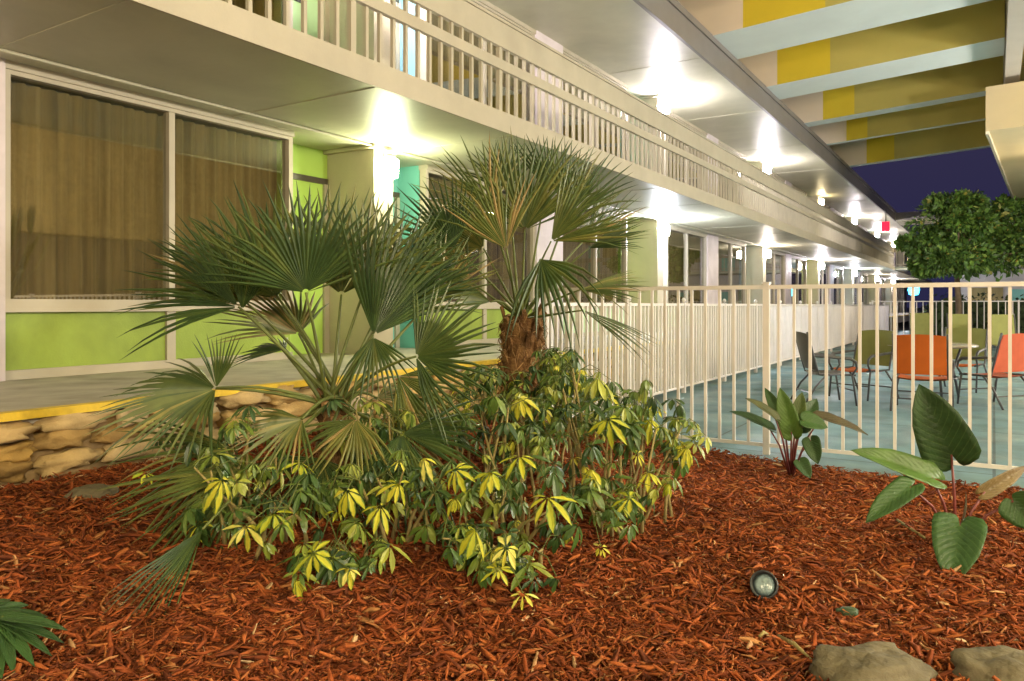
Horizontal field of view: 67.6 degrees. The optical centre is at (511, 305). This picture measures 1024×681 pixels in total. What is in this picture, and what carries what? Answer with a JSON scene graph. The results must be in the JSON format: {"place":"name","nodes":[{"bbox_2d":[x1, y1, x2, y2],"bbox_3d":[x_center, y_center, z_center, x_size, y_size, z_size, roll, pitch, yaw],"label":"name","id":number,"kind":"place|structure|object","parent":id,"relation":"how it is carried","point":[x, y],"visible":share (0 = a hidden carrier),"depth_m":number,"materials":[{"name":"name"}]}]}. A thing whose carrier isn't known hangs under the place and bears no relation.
{"place":"outdoors","nodes":[
{"label":"outdoors","id":0,"kind":"place"},
{"bbox_2d":[573,330,1023,490],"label":"pool deck","id":1,"kind":"structure","parent":0,"point":[999,438],"depth_m":9.54,"materials":[{"name":"teal concrete"}]},
{"bbox_2d":[549,295,888,416],"bbox_3d":[8.752,0.616,21.469,0.070,1.468,31.343,0,0,32],"label":"pool fence","id":2,"kind":"object","parent":1,"relation":"on","point":[818,329],"visible":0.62,"depth_m":12.77,"materials":[{"name":"beige paint"}]},
{"bbox_2d":[542,282,1023,469],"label":"pool fence","id":3,"kind":"object","parent":1,"relation":"on","point":[766,287],"visible":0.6,"depth_m":6.79,"materials":[{"name":"beige metal"}]},
{"bbox_2d":[790,331,857,405],"bbox_3d":[4.309,0.856,10.603,0.706,1.001,0.702,0,0,4],"label":"patio chair","id":4,"kind":"object","parent":1,"relation":"on","point":[802,341],"visible":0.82,"depth_m":10.51,"materials":[{"name":"grey metal"}]},
{"bbox_2d":[828,330,899,400],"bbox_3d":[5.161,0.856,11.218,0.706,1.001,0.702,0,0,-28],"label":"patio chair","id":5,"kind":"object","parent":1,"relation":"on","point":[868,348],"visible":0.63,"depth_m":11.30,"materials":[{"name":"green fabric"}]},
{"bbox_2d":[908,287,919,294],"bbox_3d":[21.023,0.096,40.000,0.560,2.509,0.546,0,0,32],"label":"cyan lamp","id":6,"kind":"object","parent":1,"relation":"on","point":[917,289],"visible":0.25,"depth_m":39.79,"materials":[{"name":"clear glass"}]},
{"bbox_2d":[909,312,929,334],"bbox_3d":[11.845,0.778,22.039,0.591,1.149,1.684,0,0,23],"label":"lounge chair","id":7,"kind":"object","parent":1,"relation":"on","point":[922,323],"visible":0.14,"depth_m":22.64,"materials":[{"name":"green fabric"}]},
{"bbox_2d":[890,333,954,410],"bbox_3d":[5.292,0.856,9.867,0.702,1.001,0.706,0,0,33],"label":"patio chair","id":8,"kind":"object","parent":1,"relation":"on","point":[940,357],"visible":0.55,"depth_m":9.66,"materials":[{"name":"orange fabric"}]},
{"bbox_2d":[888,342,978,397],"bbox_3d":[6.128,0.958,11.300,1.330,0.790,1.330,0,0,32],"label":"patio table","id":9,"kind":"object","parent":1,"relation":"on","point":[959,346],"visible":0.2,"depth_m":11.01,"materials":[{"name":"metal"}]},
{"bbox_2d":[871,300,1023,335],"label":"pool fence","id":10,"kind":"object","parent":1,"relation":"on","point":[942,301],"visible":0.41,"depth_m":28.78,"materials":[{"name":"beige metal"}]},
{"bbox_2d":[892,188,1023,313],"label":"broadleaf tree","id":11,"kind":"object","parent":1,"relation":"on","point":[968,234],"visible":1,"depth_m":26.40,"materials":[{"name":"green plant"}]},
{"bbox_2d":[946,313,972,328],"bbox_3d":[11.553,0.778,19.539,0.591,1.149,1.684,0,0,23],"label":"lounge chair","id":12,"kind":"object","parent":1,"relation":"on","point":[959,320],"visible":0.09,"depth_m":20.21,"materials":[{"name":"green fabric"}]},
{"bbox_2d":[943,327,987,392],"bbox_3d":[7.167,0.856,12.227,0.706,1.001,0.702,0,0,-43],"label":"patio chair","id":13,"kind":"object","parent":1,"relation":"on","point":[979,337],"visible":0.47,"depth_m":12.30,"materials":[{"name":"green fabric"}]},
{"bbox_2d":[956,333,1023,409],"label":"patio chair","id":14,"kind":"object","parent":1,"relation":"on","point":[999,369],"visible":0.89,"depth_m":10.02,"materials":[{"name":"orange fabric"}]},
{"bbox_2d":[987,313,1016,359],"bbox_3d":[12.028,0.778,18.539,0.591,1.149,1.684,0,0,23],"label":"chair","id":15,"kind":"object","parent":1,"relation":"on","point":[999,323],"visible":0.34,"depth_m":19.15,"materials":[{"name":"green fabric"}]},
{"bbox_2d":[898,308,927,329],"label":"ground","id":16,"kind":"structure","parent":0,"point":[906,325],"depth_m":56.14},
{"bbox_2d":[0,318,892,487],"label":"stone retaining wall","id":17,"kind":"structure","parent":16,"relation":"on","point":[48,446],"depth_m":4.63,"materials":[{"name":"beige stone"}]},
{"bbox_2d":[0,312,927,421],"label":"kerb","id":18,"kind":"structure","parent":17,"relation":"on","point":[15,415],"depth_m":4.61,"materials":[{"name":"yellow paint"}]},
{"bbox_2d":[0,312,926,422],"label":"walkway","id":19,"kind":"structure","parent":16,"relation":"on","point":[21,394],"depth_m":6.08,"materials":[{"name":"concrete"}]},
{"bbox_2d":[0,0,931,380],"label":"motel building","id":20,"kind":"structure","parent":19,"relation":"on","point":[128,128],"depth_m":8.01,"materials":[{"name":"paint"}]},
{"bbox_2d":[5,59,294,311],"bbox_3d":[-3.287,-0.932,7.263,0.280,1.975,2.920,0,0,32],"label":"window","id":21,"kind":"structure","parent":20,"relation":"in","point":[88,182],"depth_m":6.87,"materials":[{"name":"glass"}]},
{"bbox_2d":[222,0,292,27],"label":"window","id":22,"kind":"structure","parent":20,"relation":"in","point":[258,6],"depth_m":8.31,"materials":[{"name":"glass"}]},
{"bbox_2d":[290,179,328,354],"bbox_3d":[-2.595,-0.455,9.144,0.115,2.090,1.000,0,0,32],"label":"door","id":23,"kind":"structure","parent":20,"relation":"in","point":[321,322],"depth_m":9.39,"materials":[{"name":"paint"}]},
{"bbox_2d":[293,0,328,42],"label":"door","id":24,"kind":"structure","parent":20,"relation":"in","point":[312,5],"depth_m":9.35,"materials":[{"name":"green paint"}]},
{"bbox_2d":[381,154,398,178],"bbox_3d":[-1.476,-1.683,9.230,0.215,0.285,0.210,0,0,32],"label":"wall lamp","id":25,"kind":"object","parent":20,"relation":"attached to","point":[389,165],"visible":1,"depth_m":9.15,"materials":[{"name":"white glass"}]},
{"bbox_2d":[393,197,399,347],"bbox_3d":[-1.880,-0.455,10.277,0.115,2.090,1.000,0,0,32],"label":"door","id":26,"kind":"structure","parent":20,"relation":"in","point":[396,329],"depth_m":10.63,"materials":[{"name":"teal paint"}]},
{"bbox_2d":[396,2,399,70],"bbox_3d":[-1.880,-3.145,10.277,0.115,2.130,1.000,0,0,32],"label":"door","id":27,"kind":"structure","parent":20,"relation":"in","point":[397,4],"depth_m":10.63,"materials":[{"name":"white paint"}]},
{"bbox_2d":[419,164,534,308],"bbox_3d":[-0.481,-0.932,11.712,0.280,1.975,2.920,0,0,32],"label":"window","id":28,"kind":"structure","parent":20,"relation":"in","point":[494,250],"depth_m":12.18,"materials":[{"name":"beige paint"}]},
{"bbox_2d":[420,0,535,123],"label":"window","id":29,"kind":"structure","parent":20,"relation":"in","point":[485,4],"depth_m":11.65,"materials":[{"name":"glass"}]},
{"bbox_2d":[212,0,893,265],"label":"balcony railing","id":30,"kind":"object","parent":20,"relation":"on","point":[789,205],"visible":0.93,"depth_m":9.78,"materials":[{"name":"beige paint"}]},
{"bbox_2d":[563,203,627,307],"bbox_3d":[1.567,-0.932,14.960,0.280,1.975,2.920,0,0,32],"label":"window","id":31,"kind":"structure","parent":20,"relation":"in","point":[602,263],"depth_m":15.05,"materials":[{"name":"brown glass"}]},
{"bbox_2d":[563,47,627,159],"bbox_3d":[1.567,-3.622,14.960,0.280,2.015,2.920,0,0,32],"label":"window","id":32,"kind":"structure","parent":20,"relation":"in","point":[568,53],"depth_m":14.90,"materials":[{"name":"beige glass"}]},
{"bbox_2d":[660,100,668,113],"bbox_3d":[3.378,-4.393,16.927,0.215,0.285,0.210,0,0,32],"label":"wall lamp","id":33,"kind":"object","parent":20,"relation":"attached to","point":[664,106],"visible":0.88,"depth_m":16.85,"materials":[{"name":"white glass"}]},
{"bbox_2d":[660,223,669,235],"bbox_3d":[3.378,-1.683,16.927,0.215,0.285,0.210,0,0,32],"label":"wall lamp","id":34,"kind":"object","parent":20,"relation":"attached to","point":[664,229],"visible":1,"depth_m":16.85,"materials":[{"name":"white glass"}]},
{"bbox_2d":[663,224,707,303],"bbox_3d":[4.373,-0.932,19.409,0.280,1.975,2.920,0,0,32],"label":"window","id":35,"kind":"structure","parent":20,"relation":"in","point":[681,252],"depth_m":19.41,"materials":[{"name":"glass"}]},
{"bbox_2d":[664,110,707,190],"bbox_3d":[4.373,-3.622,19.409,0.280,2.015,2.920,0,0,32],"label":"window","id":36,"kind":"structure","parent":20,"relation":"in","point":[671,114],"depth_m":19.35,"materials":[{"name":"beige glass"}]},
{"bbox_2d":[718,237,746,303],"bbox_3d":[6.422,-0.932,22.657,0.280,1.975,2.920,0,0,32],"label":"window","id":37,"kind":"structure","parent":20,"relation":"in","point":[728,255],"depth_m":22.73,"materials":[{"name":"grey glass"}]},
{"bbox_2d":[718,140,746,201],"bbox_3d":[6.422,-3.622,22.657,0.280,2.015,2.920,0,0,32],"label":"window","id":38,"kind":"structure","parent":20,"relation":"in","point":[720,143],"depth_m":22.53,"materials":[{"name":"beige paint"}]},
{"bbox_2d":[764,249,770,257],"bbox_3d":[8.233,-1.683,24.625,0.215,0.285,0.210,0,0,32],"label":"wall lamp","id":39,"kind":"object","parent":20,"relation":"attached to","point":[767,253],"visible":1,"depth_m":24.55,"materials":[{"name":"white glass"}]},
{"bbox_2d":[764,164,770,173],"bbox_3d":[8.233,-4.393,24.625,0.215,0.285,0.210,0,0,32],"label":"wall lamp","id":40,"kind":"object","parent":20,"relation":"attached to","point":[767,168],"visible":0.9,"depth_m":24.54,"materials":[{"name":"white glass"}]},
{"bbox_2d":[766,250,785,303],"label":"window","id":41,"kind":"structure","parent":20,"relation":"in","point":[772,263],"depth_m":27.81,"materials":[{"name":"glass"}]},
{"bbox_2d":[766,172,785,214],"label":"window","id":42,"kind":"structure","parent":20,"relation":"in","point":[774,175],"depth_m":26.96,"materials":[{"name":"beige paint"}]},
{"bbox_2d":[792,255,806,303],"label":"window","id":43,"kind":"structure","parent":20,"relation":"in","point":[798,263],"depth_m":30.69,"materials":[{"name":"grey glass"}]},
{"bbox_2d":[792,184,806,194],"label":"window","id":44,"kind":"structure","parent":20,"relation":"in","point":[793,186],"depth_m":30.30,"materials":[{"name":"beige paint"}]},
{"bbox_2d":[819,262,823,268],"bbox_3d":[13.088,-1.683,32.322,0.215,0.285,0.210,0,0,32],"label":"wall lamp","id":45,"kind":"object","parent":20,"relation":"attached to","point":[821,265],"visible":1,"depth_m":32.24,"materials":[{"name":"white glass"}]},
{"bbox_2d":[819,198,823,204],"bbox_3d":[13.088,-4.393,32.322,0.215,0.285,0.210,0,0,32],"label":"wall lamp","id":46,"kind":"object","parent":20,"relation":"attached to","point":[821,201],"visible":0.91,"depth_m":32.24,"materials":[{"name":"white glass"}]},
{"bbox_2d":[820,263,829,303],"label":"window","id":47,"kind":"structure","parent":20,"relation":"in","point":[824,273],"depth_m":35.22,"materials":[{"name":"grey glass"}]},
{"bbox_2d":[834,266,843,303],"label":"window","id":48,"kind":"structure","parent":20,"relation":"in","point":[838,271],"depth_m":37.98,"materials":[{"name":"grey glass"}]},
{"bbox_2d":[677,0,1023,167],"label":"canopy","id":49,"kind":"object","parent":20,"relation":"attached to","point":[853,83],"visible":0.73,"depth_m":17.10,"materials":[{"name":"yellow paint"}]},
{"bbox_2d":[853,270,858,303],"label":"window","id":50,"kind":"structure","parent":20,"relation":"in","point":[855,278],"depth_m":43.09,"materials":[{"name":"grey glass"}]},
{"bbox_2d":[862,273,868,304],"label":"window","id":51,"kind":"structure","parent":20,"relation":"in","point":[864,276],"depth_m":46.09,"materials":[{"name":"grey glass"}]},
{"bbox_2d":[881,277,885,304],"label":"window","id":52,"kind":"structure","parent":20,"relation":"in","point":[883,280],"depth_m":54.00,"materials":[{"name":"grey glass"}]},
{"bbox_2d":[882,210,889,230],"bbox_3d":[18.096,-4.108,37.027,0.340,1.044,0.060,0,0,32],"label":"red sign","id":53,"kind":"object","parent":20,"relation":"hanging from","point":[885,226],"visible":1,"depth_m":37.00,"materials":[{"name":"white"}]},
{"bbox_2d":[896,281,899,305],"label":"window","id":54,"kind":"structure","parent":20,"relation":"in","point":[896,281],"depth_m":61.86,"materials":[{"name":"beige paint"}]},
{"bbox_2d":[0,414,1023,680],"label":"mulch bed","id":55,"kind":"object","parent":16,"relation":"on","point":[474,632],"visible":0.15,"depth_m":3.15,"materials":[{"name":"wood"}]},
{"bbox_2d":[0,598,66,678],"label":"lobed plant","id":56,"kind":"object","parent":55,"relation":"on","point":[20,627],"visible":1,"depth_m":2.37,"materials":[{"name":"green plant"}]},
{"bbox_2d":[64,483,118,501],"bbox_3d":[-2.181,0.991,3.985,0.246,0.112,0.161,0,0,-7],"label":"boulder","id":57,"kind":"object","parent":55,"relation":"on","point":[87,491],"visible":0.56,"depth_m":3.94,"materials":[{"name":"grey stone"}]},
{"bbox_2d":[132,405,365,599],"bbox_3d":[-1.143,0.790,3.400,1.536,0.650,0.712,0,0,32],"label":"umbrella shrub","id":58,"kind":"object","parent":55,"relation":"on","point":[299,562],"visible":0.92,"depth_m":3.17,"materials":[{"name":"green plant"}]},
{"bbox_2d":[84,179,503,622],"bbox_3d":[-1.104,0.289,3.724,1.887,2.019,2.238,0,0,32],"label":"fan palm","id":59,"kind":"object","parent":55,"relation":"on","point":[397,283],"visible":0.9,"depth_m":3.81,"materials":[{"name":"green plant"}]},
{"bbox_2d":[312,398,484,587],"bbox_3d":[-0.530,0.810,3.577,0.773,0.688,1.298,0,0,-13],"label":"umbrella shrub","id":60,"kind":"object","parent":55,"relation":"on","point":[425,532],"visible":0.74,"depth_m":3.35,"materials":[{"name":"green plant"}]},
{"bbox_2d":[352,346,629,485],"bbox_3d":[-0.113,0.710,4.841,1.734,0.888,0.762,0,0,-8],"label":"umbrella shrub","id":61,"kind":"object","parent":55,"relation":"on","point":[514,388],"visible":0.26,"depth_m":4.77,"materials":[{"name":"green plant"}]},
{"bbox_2d":[398,370,600,609],"bbox_3d":[-0.035,0.750,3.514,0.900,0.833,1.325,0,0,12],"label":"umbrella shrub","id":62,"kind":"object","parent":55,"relation":"on","point":[473,552],"visible":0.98,"depth_m":3.31,"materials":[{"name":"green plant"}]},
{"bbox_2d":[391,127,657,464],"bbox_3d":[0.064,-0.053,5.364,2.003,2.506,1.105,0,0,0],"label":"fan palm","id":63,"kind":"object","parent":55,"relation":"on","point":[521,338],"visible":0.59,"depth_m":5.26,"materials":[{"name":"green plant"}]},
{"bbox_2d":[533,350,711,556],"bbox_3d":[0.449,0.734,4.026,1.001,0.950,1.288,0,0,32],"label":"umbrella shrub","id":64,"kind":"object","parent":55,"relation":"on","point":[631,424],"visible":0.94,"depth_m":4.01,"materials":[{"name":"green plant"}]},
{"bbox_2d":[758,630,768,637],"bbox_3d":[0.879,1.147,2.671,0.051,0.021,0.012,0,0,-36],"label":"twig","id":65,"kind":"object","parent":55,"relation":"on","point":[762,633],"visible":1,"depth_m":2.66,"materials":[{"name":"beige wood"}]},
{"bbox_2d":[750,570,778,598],"bbox_3d":[1.031,1.147,3.085,0.110,0.182,0.172,0,0,32],"label":"garden spotlight","id":66,"kind":"object","parent":55,"relation":"on","point":[763,583],"visible":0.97,"depth_m":3.04,"materials":[{"name":"black plastic"}]},
{"bbox_2d":[777,634,810,658],"bbox_3d":[0.952,1.149,2.580,0.014,0.027,0.188,0,0,-13],"label":"twig","id":67,"kind":"object","parent":55,"relation":"on","point":[794,644],"visible":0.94,"depth_m":2.57,"materials":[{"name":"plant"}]},
{"bbox_2d":[729,388,867,478],"bbox_3d":[2.146,0.961,5.732,0.995,0.686,0.411,0,0,15],"label":"philodendron","id":68,"kind":"object","parent":55,"relation":"on","point":[798,417],"visible":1,"depth_m":5.71,"materials":[{"name":"green plant"}]},
{"bbox_2d":[835,606,858,617],"bbox_3d":[1.279,1.171,2.918,0.078,0.040,0.055,0,0,32],"label":"irrigation valve","id":69,"kind":"object","parent":55,"relation":"on","point":[852,611],"visible":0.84,"depth_m":2.91,"materials":[{"name":"green plastic"}]},
{"bbox_2d":[807,641,937,680],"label":"boulder","id":70,"kind":"object","parent":55,"relation":"on","point":[878,661],"visible":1,"depth_m":2.37,"materials":[{"name":"beige stone"}]},
{"bbox_2d":[896,519,925,538],"bbox_3d":[2.139,1.200,4.106,0.016,0.048,0.453,0,0,11],"label":"cut stick","id":71,"kind":"object","parent":55,"relation":"on","point":[911,529],"visible":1,"depth_m":4.07,"materials":[{"name":"brown wood"}]},
{"bbox_2d":[851,384,1023,574],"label":"philodendron","id":72,"kind":"object","parent":55,"relation":"on","point":[944,435],"visible":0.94,"depth_m":3.80,"materials":[{"name":"green plant"}]},
{"bbox_2d":[950,645,1023,680],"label":"boulder","id":73,"kind":"object","parent":55,"relation":"on","point":[1000,662],"visible":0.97,"depth_m":2.37,"materials":[{"name":"beige stone"}]},
{"bbox_2d":[895,211,1023,300],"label":"end wing","id":74,"kind":"structure","parent":16,"relation":"on","point":[902,217],"depth_m":40.89,"materials":[{"name":"white paint"}]},
{"bbox_2d":[894,248,1003,266],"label":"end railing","id":75,"kind":"object","parent":74,"relation":"on","point":[896,264],"visible":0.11,"depth_m":41.16,"materials":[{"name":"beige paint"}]},
{"bbox_2d":[972,287,1002,300],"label":"window","id":76,"kind":"structure","parent":74,"relation":"in","point":[998,291],"depth_m":41.06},
{"bbox_2d":[1012,289,1023,300],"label":"door","id":77,"kind":"structure","parent":74,"relation":"in","point":[1016,293],"depth_m":40.34,"materials":[{"name":"teal paint"}]},
{"bbox_2d":[915,292,1023,335],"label":"hedge","id":78,"kind":"object","parent":16,"relation":"on","point":[981,311],"visible":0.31,"depth_m":29.37,"materials":[{"name":"green plant"}]},
{"bbox_2d":[851,147,1009,307],"label":"sky","id":79,"kind":"structure","parent":0,"point":[903,184],"materials":[{"name":"blue"}]},
{"bbox_2d":[986,81,1023,201],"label":"pavilion roof","id":80,"kind":"structure","parent":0,"point":[1005,120],"depth_m":17.06,"materials":[{"name":"beige paint"}]}
]}

